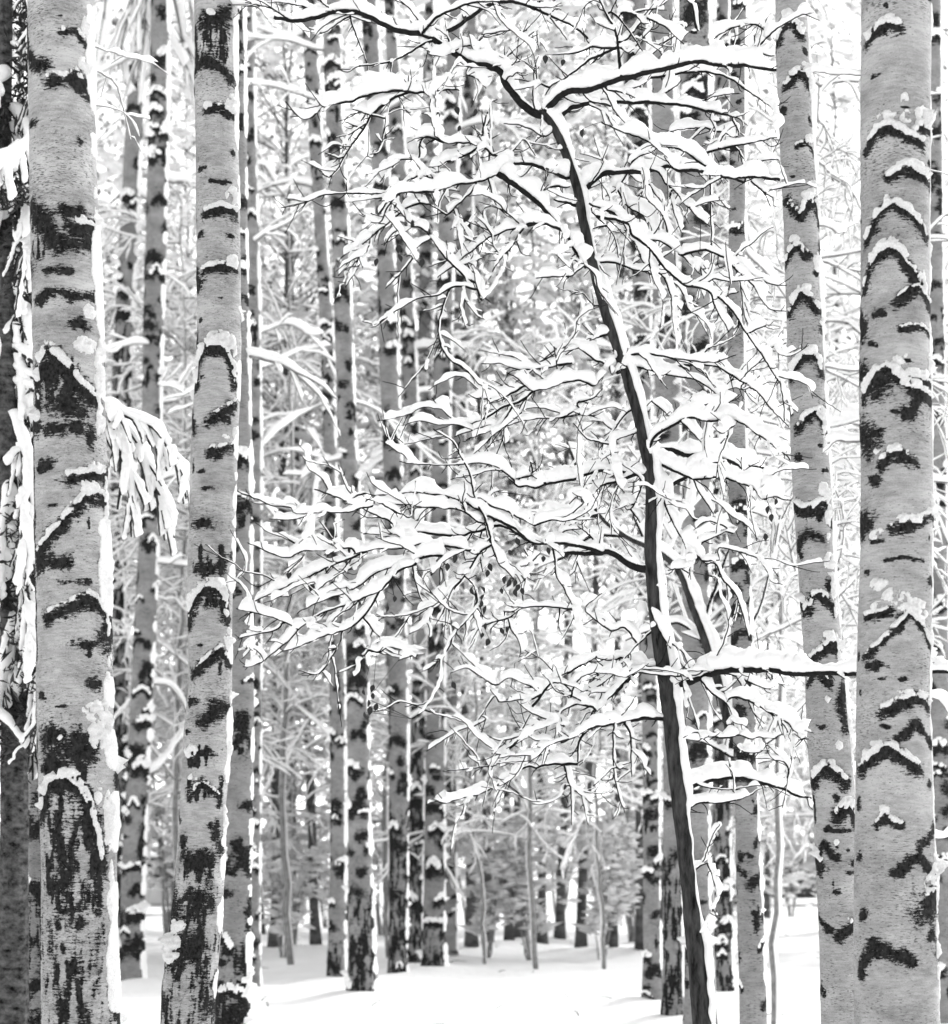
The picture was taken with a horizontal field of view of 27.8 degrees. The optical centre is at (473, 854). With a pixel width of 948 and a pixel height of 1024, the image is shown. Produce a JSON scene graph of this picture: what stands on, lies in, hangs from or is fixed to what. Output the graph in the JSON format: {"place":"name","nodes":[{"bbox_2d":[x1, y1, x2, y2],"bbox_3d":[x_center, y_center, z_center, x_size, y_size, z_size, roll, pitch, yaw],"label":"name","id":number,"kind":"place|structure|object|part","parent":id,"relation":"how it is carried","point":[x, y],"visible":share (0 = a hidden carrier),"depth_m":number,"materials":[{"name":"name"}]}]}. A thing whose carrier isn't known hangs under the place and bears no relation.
{"place":"outdoors","nodes":[
{"label":"outdoors","id":0,"kind":"place"},
{"bbox_2d":[145,851,170,906],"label":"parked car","id":1,"kind":"object","parent":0,"point":[153,900],"visible":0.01,"depth_m":46.22,"materials":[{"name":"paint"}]},
{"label":"windows","id":2,"kind":"part","parent":1,"relation":"part of","materials":[{"name":"glass"}]},
{"bbox_2d":[120,857,820,1023],"bbox_3d":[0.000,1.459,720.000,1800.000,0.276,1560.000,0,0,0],"label":"snow ground","id":3,"kind":"structure","parent":0,"point":[469,987],"depth_m":21.49,"materials":[{"name":"white snow"}]},
{"bbox_2d":[0,730,28,831],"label":"snowy sapling","id":4,"kind":"object","parent":3,"relation":"on","point":[0,793],"visible":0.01,"depth_m":29.80,"materials":[{"name":"grey plant"}]},
{"bbox_2d":[28,770,40,1023],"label":"birch tree","id":5,"kind":"object","parent":3,"relation":"on","point":[34,876],"visible":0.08,"depth_m":10.91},
{"bbox_2d":[25,185,114,487],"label":"leafy tree","id":6,"kind":"object","parent":3,"relation":"on","point":[110,265],"depth_m":40.87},
{"bbox_2d":[18,0,169,1023],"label":"birch tree","id":7,"kind":"object","parent":3,"relation":"on","point":[81,762],"visible":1,"depth_m":6.89,"materials":[{"name":"grey plant"}]},
{"bbox_2d":[0,0,189,1023],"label":"spruce tree","id":8,"kind":"object","parent":3,"relation":"on","point":[130,432],"visible":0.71,"depth_m":10.38,"materials":[{"name":"white plant"}]},
{"bbox_2d":[12,0,195,444],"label":"leafy tree","id":9,"kind":"object","parent":3,"relation":"on","point":[104,154],"visible":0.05,"depth_m":30.05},
{"bbox_2d":[12,0,196,562],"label":"leafy tree","id":10,"kind":"object","parent":3,"relation":"on","point":[117,183],"visible":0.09,"depth_m":30.52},
{"bbox_2d":[23,127,192,560],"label":"leafy tree","id":11,"kind":"object","parent":3,"relation":"on","point":[143,213],"visible":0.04,"depth_m":36.58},
{"bbox_2d":[97,9,193,927],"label":"birch tree","id":12,"kind":"object","parent":3,"relation":"on","point":[131,192],"visible":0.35,"depth_m":25.89,"materials":[{"name":"grey plant"}]},
{"bbox_2d":[100,197,196,647],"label":"leafy tree","id":13,"kind":"object","parent":3,"relation":"on","point":[143,234],"visible":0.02,"depth_m":41.99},
{"bbox_2d":[0,213,298,885],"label":"twiggy sapling","id":14,"kind":"object","parent":3,"relation":"on","point":[173,416],"visible":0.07,"depth_m":27.72,"materials":[{"name":"grey plant"}]},
{"bbox_2d":[128,581,181,933],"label":"snowy sapling","id":15,"kind":"object","parent":3,"relation":"on","point":[161,868],"visible":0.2,"depth_m":31.83,"materials":[{"name":"grey plant"}]},
{"bbox_2d":[146,789,170,878],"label":"snowy bush","id":16,"kind":"object","parent":3,"relation":"on","point":[156,843],"visible":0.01,"depth_m":41.43,"materials":[{"name":"grey plant"}]},
{"bbox_2d":[147,718,170,855],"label":"snowy sapling","id":17,"kind":"object","parent":3,"relation":"on","point":[160,799],"depth_m":36.11,"materials":[{"name":"grey plant"}]},
{"bbox_2d":[93,0,255,980],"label":"birch tree","id":18,"kind":"object","parent":3,"relation":"on","point":[154,38],"visible":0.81,"depth_m":21.91,"materials":[{"name":"grey plant"}]},
{"bbox_2d":[105,157,286,663],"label":"leafy tree","id":19,"kind":"object","parent":3,"relation":"on","point":[185,219],"visible":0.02,"depth_m":45.72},
{"bbox_2d":[97,7,316,894],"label":"leafy tree","id":20,"kind":"object","parent":3,"relation":"on","point":[179,66],"visible":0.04,"depth_m":38.57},
{"bbox_2d":[105,243,328,847],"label":"twiggy sapling","id":21,"kind":"object","parent":3,"relation":"on","point":[140,263],"visible":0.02,"depth_m":29.52,"materials":[{"name":"grey plant"}]},
{"bbox_2d":[155,607,301,884],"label":"snowy sapling","id":22,"kind":"object","parent":3,"relation":"on","point":[160,775],"depth_m":36.79,"materials":[{"name":"grey plant"}]},
{"bbox_2d":[157,0,316,1023],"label":"birch tree","id":23,"kind":"object","parent":3,"relation":"on","point":[190,940],"visible":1,"depth_m":8.91,"materials":[{"name":"grey plant"}]},
{"bbox_2d":[97,35,377,933],"bbox_3d":[-4.101,-6.633,33.584,6.006,16.365,5.346,0,0,5],"label":"snowy tree","id":24,"kind":"object","parent":3,"relation":"on","point":[189,267],"visible":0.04,"depth_m":33.50,"materials":[{"name":"white snow"}]},
{"bbox_2d":[98,4,376,543],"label":"leafy tree","id":25,"kind":"object","parent":3,"relation":"on","point":[259,13],"visible":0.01,"depth_m":35.92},
{"bbox_2d":[103,260,384,840],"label":"twiggy sapling","id":26,"kind":"object","parent":3,"relation":"on","point":[108,297],"visible":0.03,"depth_m":28.85,"materials":[{"name":"grey plant"}]},
{"bbox_2d":[160,6,340,1023],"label":"birch tree","id":27,"kind":"object","parent":3,"relation":"on","point":[236,987],"visible":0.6,"depth_m":12.93,"materials":[{"name":"grey plant"}]},
{"bbox_2d":[178,286,326,648],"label":"leafy tree","id":28,"kind":"object","parent":3,"relation":"on","point":[282,351],"depth_m":44.84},
{"bbox_2d":[98,183,410,869],"bbox_3d":[-4.145,-3.745,26.414,5.260,10.648,6.459,0,0,33],"label":"twiggy sapling","id":29,"kind":"object","parent":3,"relation":"on","point":[182,212],"visible":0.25,"depth_m":25.74,"materials":[{"name":"grey plant"}]},
{"bbox_2d":[262,818,307,886],"bbox_3d":[-4.233,0.415,36.837,2.207,2.232,1.690,0,0,23],"label":"snowy bush","id":30,"kind":"object","parent":3,"relation":"on","point":[302,841],"visible":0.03,"depth_m":36.81,"materials":[{"name":"white snow"}]},
{"bbox_2d":[246,7,335,985],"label":"birch tree","id":31,"kind":"object","parent":3,"relation":"on","point":[257,328],"visible":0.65,"depth_m":20.94,"materials":[{"name":"grey plant"}]},
{"bbox_2d":[121,272,464,859],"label":"twiggy sapling","id":32,"kind":"object","parent":3,"relation":"on","point":[265,308],"visible":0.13,"depth_m":27.41,"materials":[{"name":"grey plant"}]},
{"bbox_2d":[114,0,474,944],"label":"snowy tree","id":33,"kind":"object","parent":3,"relation":"on","point":[314,902],"visible":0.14,"depth_m":29.33,"materials":[{"name":"white plant"}]},
{"bbox_2d":[176,76,413,609],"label":"leafy tree","id":34,"kind":"object","parent":3,"relation":"on","point":[297,151],"visible":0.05,"depth_m":40.78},
{"bbox_2d":[97,0,494,947],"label":"leafy tree","id":35,"kind":"object","parent":3,"relation":"on","point":[115,166],"visible":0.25,"depth_m":28.97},
{"bbox_2d":[164,127,432,855],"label":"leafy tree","id":36,"kind":"object","parent":3,"relation":"on","point":[301,283],"visible":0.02,"depth_m":35.34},
{"bbox_2d":[255,0,347,976],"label":"birch tree","id":37,"kind":"object","parent":3,"relation":"on","point":[337,923],"visible":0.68,"depth_m":21.93,"materials":[{"name":"grey plant"}]},
{"bbox_2d":[270,805,347,927],"bbox_3d":[-3.268,0.213,39.119,2.006,2.648,2.619,0,0,-18],"label":"snowy bush","id":38,"kind":"object","parent":3,"relation":"on","point":[326,873],"visible":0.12,"depth_m":38.68,"materials":[{"name":"grey plant"}]},
{"bbox_2d":[152,317,478,944],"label":"twiggy sapling","id":39,"kind":"object","parent":3,"relation":"on","point":[270,824],"visible":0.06,"depth_m":29.32,"materials":[{"name":"grey plant"}]},
{"bbox_2d":[261,615,378,944],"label":"snowy sapling","id":40,"kind":"object","parent":3,"relation":"on","point":[324,808],"visible":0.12,"depth_m":29.66,"materials":[{"name":"grey plant"}]},
{"bbox_2d":[261,828,379,957],"bbox_3d":[-2.399,0.430,27.558,2.177,2.202,1.668,0,0,17],"label":"snowy bush","id":41,"kind":"object","parent":3,"relation":"on","point":[300,910],"visible":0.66,"depth_m":27.52,"materials":[{"name":"grey plant"}]},
{"bbox_2d":[264,346,407,904],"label":"leafy tree","id":42,"kind":"object","parent":3,"relation":"on","point":[306,819],"visible":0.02,"depth_m":47.00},
{"bbox_2d":[108,140,564,964],"bbox_3d":[-2.527,-4.094,26.471,6.890,11.358,5.610,0,0,-35],"label":"twiggy sapling","id":43,"kind":"object","parent":3,"relation":"on","point":[290,390],"visible":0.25,"depth_m":25.92,"materials":[{"name":"grey plant"}]},
{"bbox_2d":[264,194,435,925],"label":"leafy tree","id":44,"kind":"object","parent":3,"relation":"on","point":[276,288],"visible":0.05,"depth_m":39.01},
{"bbox_2d":[246,0,460,991],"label":"birch tree","id":45,"kind":"object","parent":3,"relation":"on","point":[360,973],"visible":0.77,"depth_m":19.91,"materials":[{"name":"grey plant"}]},
{"bbox_2d":[304,625,459,934],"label":"snowy sapling","id":46,"kind":"object","parent":3,"relation":"on","point":[376,861],"visible":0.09,"depth_m":35.92,"materials":[{"name":"white snow"}]},
{"bbox_2d":[182,289,604,957],"bbox_3d":[-0.989,-3.395,28.291,6.029,9.938,4.909,0,0,9],"label":"twiggy sapling","id":47,"kind":"object","parent":3,"relation":"on","point":[494,703],"visible":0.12,"depth_m":27.96,"materials":[{"name":"grey plant"}]},
{"bbox_2d":[308,0,491,822],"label":"birch tree","id":48,"kind":"object","parent":3,"relation":"on","point":[424,280],"visible":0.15,"depth_m":29.91,"materials":[{"name":"grey plant"}]},
{"bbox_2d":[340,0,466,972],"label":"birch tree","id":49,"kind":"object","parent":3,"relation":"on","point":[389,346],"visible":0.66,"depth_m":22.90,"materials":[{"name":"grey plant"}]},
{"bbox_2d":[340,0,505,962],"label":"birch tree","id":50,"kind":"object","parent":3,"relation":"on","point":[411,347],"visible":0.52,"depth_m":24.91,"materials":[{"name":"grey plant"}]},
{"bbox_2d":[274,0,625,947],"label":"leafy tree","id":51,"kind":"object","parent":3,"relation":"on","point":[470,940],"visible":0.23,"depth_m":28.64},
{"bbox_2d":[341,0,571,965],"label":"birch tree","id":52,"kind":"object","parent":3,"relation":"on","point":[433,951],"visible":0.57,"depth_m":23.89,"materials":[{"name":"grey plant"}]},
{"bbox_2d":[296,380,623,887],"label":"twiggy sapling","id":53,"kind":"object","parent":3,"relation":"on","point":[408,581],"visible":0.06,"depth_m":31.87,"materials":[{"name":"grey plant"}]},
{"bbox_2d":[344,0,604,941],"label":"leafy tree","id":54,"kind":"object","parent":3,"relation":"on","point":[491,22],"visible":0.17,"depth_m":29.93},
{"bbox_2d":[371,509,587,963],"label":"twiggy sapling","id":55,"kind":"object","parent":3,"relation":"on","point":[477,704],"visible":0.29,"depth_m":25.97,"materials":[{"name":"grey plant"}]},
{"bbox_2d":[405,577,553,920],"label":"snowy sapling","id":56,"kind":"object","parent":3,"relation":"on","point":[478,824],"visible":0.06,"depth_m":35.98,"materials":[{"name":"white snow"}]},
{"bbox_2d":[347,3,633,937],"bbox_3d":[0.817,-7.304,33.234,6.111,17.712,5.701,0,0,-5],"label":"leafy tree","id":57,"kind":"object","parent":3,"relation":"on","point":[519,803],"visible":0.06,"depth_m":33.01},
{"bbox_2d":[360,0,631,940],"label":"snowy tree","id":58,"kind":"object","parent":3,"relation":"on","point":[508,928],"visible":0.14,"depth_m":30.44,"materials":[{"name":"white plant"}]},
{"bbox_2d":[445,9,552,955],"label":"birch tree","id":59,"kind":"object","parent":3,"relation":"on","point":[460,387],"visible":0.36,"depth_m":26.92,"materials":[{"name":"grey plant"}]},
{"bbox_2d":[457,807,551,957],"bbox_3d":[0.332,0.430,27.295,1.668,2.202,2.177,0,0,-2],"label":"snowy bush","id":60,"kind":"object","parent":3,"relation":"on","point":[464,847],"visible":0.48,"depth_m":27.51,"materials":[{"name":"white plant"}]},
{"bbox_2d":[450,793,580,959],"bbox_3d":[0.700,0.311,27.566,1.853,2.446,2.419,0,0,9],"label":"snowy bush","id":61,"kind":"object","parent":3,"relation":"on","point":[516,884],"visible":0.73,"depth_m":26.96,"materials":[{"name":"grey plant"}]},
{"bbox_2d":[98,85,947,896],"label":"wood","id":62,"kind":"object","parent":3,"relation":"on","point":[626,645],"visible":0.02,"depth_m":63.58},
{"bbox_2d":[492,801,556,919],"bbox_3d":[1.038,0.218,37.954,2.607,2.636,1.997,0,0,-44],"label":"snowy bush","id":63,"kind":"object","parent":3,"relation":"on","point":[533,836],"visible":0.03,"depth_m":37.96,"materials":[{"name":"grey plant"}]},
{"bbox_2d":[346,310,711,968],"bbox_3d":[0.579,-2.696,24.802,4.208,8.518,5.167,0,0,22],"label":"twiggy sapling","id":64,"kind":"object","parent":3,"relation":"on","point":[497,721],"visible":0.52,"depth_m":24.28,"materials":[{"name":"grey plant"}]},
{"bbox_2d":[415,17,653,943],"bbox_3d":[0.869,-5.915,30.341,5.033,14.925,5.148,0,0,3],"label":"leafy tree","id":65,"kind":"object","parent":3,"relation":"on","point":[542,939],"visible":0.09,"depth_m":30.46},
{"bbox_2d":[404,7,680,938],"bbox_3d":[1.569,-6.416,32.780,5.514,15.941,5.858,0,0,44],"label":"snowy tree","id":66,"kind":"object","parent":3,"relation":"on","point":[560,917],"visible":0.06,"depth_m":32.81,"materials":[{"name":"grey plant"}]},
{"bbox_2d":[431,0,681,947],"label":"leafy tree","id":67,"kind":"object","parent":3,"relation":"on","point":[581,940],"visible":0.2,"depth_m":28.86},
{"bbox_2d":[491,581,634,914],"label":"snowy sapling","id":68,"kind":"object","parent":3,"relation":"on","point":[551,868],"visible":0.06,"depth_m":39.82,"materials":[{"name":"white plant"}]},
{"bbox_2d":[194,0,947,1023],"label":"young tree","id":69,"kind":"object","parent":3,"relation":"on","point":[706,454],"visible":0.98,"depth_m":7.91,"materials":[{"name":"white plant"}]},
{"bbox_2d":[456,451,711,968],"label":"twiggy sapling","id":70,"kind":"object","parent":3,"relation":"on","point":[564,649],"visible":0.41,"depth_m":24.89,"materials":[{"name":"grey plant"}]},
{"bbox_2d":[567,815,634,921],"bbox_3d":[2.652,0.352,38.698,1.789,2.362,2.336,0,0,9],"label":"snowy bush","id":71,"kind":"object","parent":3,"relation":"on","point":[576,878],"visible":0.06,"depth_m":38.25,"materials":[{"name":"grey plant"}]},
{"bbox_2d":[558,796,662,959],"bbox_3d":[1.848,0.370,26.840,1.760,2.324,2.298,0,0,17],"label":"snowy bush","id":72,"kind":"object","parent":3,"relation":"on","point":[617,893],"visible":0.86,"depth_m":27.02,"materials":[{"name":"grey plant"}]},
{"bbox_2d":[461,0,767,947],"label":"snowy tree","id":73,"kind":"object","parent":3,"relation":"on","point":[569,284],"visible":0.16,"depth_m":27.65,"materials":[{"name":"white plant"}]},
{"bbox_2d":[519,589,712,941],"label":"snowy sapling","id":74,"kind":"object","parent":3,"relation":"on","point":[607,815],"visible":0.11,"depth_m":32.93,"materials":[{"name":"white snow"}]},
{"bbox_2d":[521,0,753,999],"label":"birch tree","id":75,"kind":"object","parent":3,"relation":"on","point":[652,951],"visible":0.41,"depth_m":18.92,"materials":[{"name":"grey plant"}]},
{"bbox_2d":[538,149,780,937],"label":"snowy tree","id":76,"kind":"object","parent":3,"relation":"on","point":[624,398],"visible":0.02,"depth_m":32.92,"materials":[{"name":"white snow"}]},
{"bbox_2d":[516,413,804,997],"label":"leaning sapling","id":77,"kind":"object","parent":3,"relation":"on","point":[703,631],"visible":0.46,"depth_m":11.60,"materials":[{"name":"white plant"}]},
{"bbox_2d":[477,0,860,949],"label":"snowy tree","id":78,"kind":"object","parent":3,"relation":"on","point":[571,122],"visible":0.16,"depth_m":27.44,"materials":[{"name":"white plant"}]},
{"bbox_2d":[492,131,859,1023],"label":"twiggy sapling","id":79,"kind":"object","parent":3,"relation":"on","point":[638,323],"visible":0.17,"depth_m":16.55,"materials":[{"name":"grey plant"}]},
{"bbox_2d":[650,0,762,1015],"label":"birch tree","id":80,"kind":"object","parent":3,"relation":"on","point":[672,999],"visible":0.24,"depth_m":16.92,"materials":[{"name":"grey plant"}]},
{"bbox_2d":[638,0,779,1023],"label":"birch tree","id":81,"kind":"object","parent":3,"relation":"on","point":[698,752],"visible":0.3,"depth_m":14.90,"materials":[{"name":"grey plant"}]},
{"bbox_2d":[594,0,826,991],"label":"birch tree","id":82,"kind":"object","parent":3,"relation":"on","point":[726,979],"visible":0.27,"depth_m":19.92,"materials":[{"name":"grey plant"}]},
{"bbox_2d":[659,572,788,916],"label":"snowy sapling","id":83,"kind":"object","parent":3,"relation":"on","point":[761,812],"visible":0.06,"depth_m":36.04,"materials":[{"name":"white snow"}]},
{"bbox_2d":[612,71,846,609],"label":"leafy tree","id":84,"kind":"object","parent":3,"relation":"on","point":[757,115],"visible":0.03,"depth_m":37.72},
{"bbox_2d":[673,0,789,1023],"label":"birch tree","id":85,"kind":"object","parent":3,"relation":"on","point":[752,951],"visible":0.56,"depth_m":11.25,"materials":[{"name":"grey plant"}]},
{"bbox_2d":[631,233,860,803],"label":"twiggy sapling","id":86,"kind":"object","parent":3,"relation":"on","point":[843,309],"visible":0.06,"depth_m":27.78,"materials":[{"name":"grey plant"}]},
{"bbox_2d":[555,19,947,688],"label":"twiggy sapling","id":87,"kind":"object","parent":3,"relation":"on","point":[841,491],"visible":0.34,"depth_m":13.11,"materials":[{"name":"grey plant"}]},
{"bbox_2d":[709,675,815,916],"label":"young conifer","id":88,"kind":"object","parent":3,"relation":"on","point":[785,882],"visible":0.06,"depth_m":44.55,"materials":[{"name":"grey plant"}]},
{"bbox_2d":[614,109,947,1023],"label":"twiggy sapling","id":89,"kind":"object","parent":3,"relation":"on","point":[780,607],"visible":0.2,"depth_m":15.96,"materials":[{"name":"grey plant"}]},
{"bbox_2d":[711,443,859,884],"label":"twiggy sapling","id":90,"kind":"object","parent":3,"relation":"on","point":[850,648],"visible":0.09,"depth_m":24.12,"materials":[{"name":"grey plant"}]},
{"bbox_2d":[760,726,815,916],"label":"snowy sapling","id":91,"kind":"object","parent":3,"relation":"on","point":[795,883],"visible":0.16,"depth_m":45.85,"materials":[{"name":"white snow"}]},
{"bbox_2d":[728,218,850,917],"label":"snowy tree","id":92,"kind":"object","parent":3,"relation":"on","point":[767,913],"visible":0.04,"depth_m":42.90,"materials":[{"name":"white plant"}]},
{"bbox_2d":[730,596,856,905],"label":"snowy sapling","id":93,"kind":"object","parent":3,"relation":"on","point":[809,862],"visible":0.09,"depth_m":29.91,"materials":[{"name":"white snow"}]},
{"bbox_2d":[783,802,816,893],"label":"snowy bush","id":94,"kind":"object","parent":3,"relation":"on","point":[795,878],"visible":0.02,"depth_m":36.94,"materials":[{"name":"white snow"}]},
{"bbox_2d":[681,0,947,558],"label":"snowy tree","id":95,"kind":"object","parent":3,"relation":"on","point":[823,59],"visible":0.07,"depth_m":30.22,"materials":[{"name":"white plant"}]},
{"bbox_2d":[775,0,858,1023],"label":"birch tree","id":96,"kind":"object","parent":3,"relation":"on","point":[831,745],"visible":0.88,"depth_m":8.43,"materials":[{"name":"grey plant"}]},
{"bbox_2d":[745,0,947,578],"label":"leafy tree","id":97,"kind":"object","parent":3,"relation":"on","point":[842,106],"visible":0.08,"depth_m":35.46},
{"bbox_2d":[755,130,947,732],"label":"twiggy sapling","id":98,"kind":"object","parent":3,"relation":"on","point":[792,689],"visible":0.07,"depth_m":18.77,"materials":[{"name":"grey plant"}]},
{"bbox_2d":[811,0,947,1023],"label":"birch tree","id":99,"kind":"object","parent":3,"relation":"on","point":[900,866],"visible":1,"depth_m":6.69,"materials":[{"name":"grey plant"}]},
{"bbox_2d":[816,0,947,1023],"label":"birch tree","id":100,"kind":"object","parent":3,"relation":"on","point":[939,716],"visible":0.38,"depth_m":15.92,"materials":[{"name":"grey plant"}]},
{"bbox_2d":[825,92,947,558],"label":"snowy tree","id":101,"kind":"object","parent":3,"relation":"on","point":[945,259],"visible":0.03,"depth_m":33.32,"materials":[{"name":"white plant"}]},
{"bbox_2d":[839,242,947,554],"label":"snowy tree","id":102,"kind":"object","parent":3,"relation":"on","point":[945,254],"depth_m":39.61,"materials":[{"name":"white plant"}]},
{"bbox_2d":[0,0,947,855],"label":"sky","id":103,"kind":"structure","parent":0,"point":[845,88],"materials":[{"name":"white"}]},
{"bbox_2d":[261,934,819,1023],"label":"fallen twigs","id":104,"kind":"object","parent":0,"point":[533,971],"visible":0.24,"depth_m":19.56,"materials":[{"name":"grey plant"}]}
]}

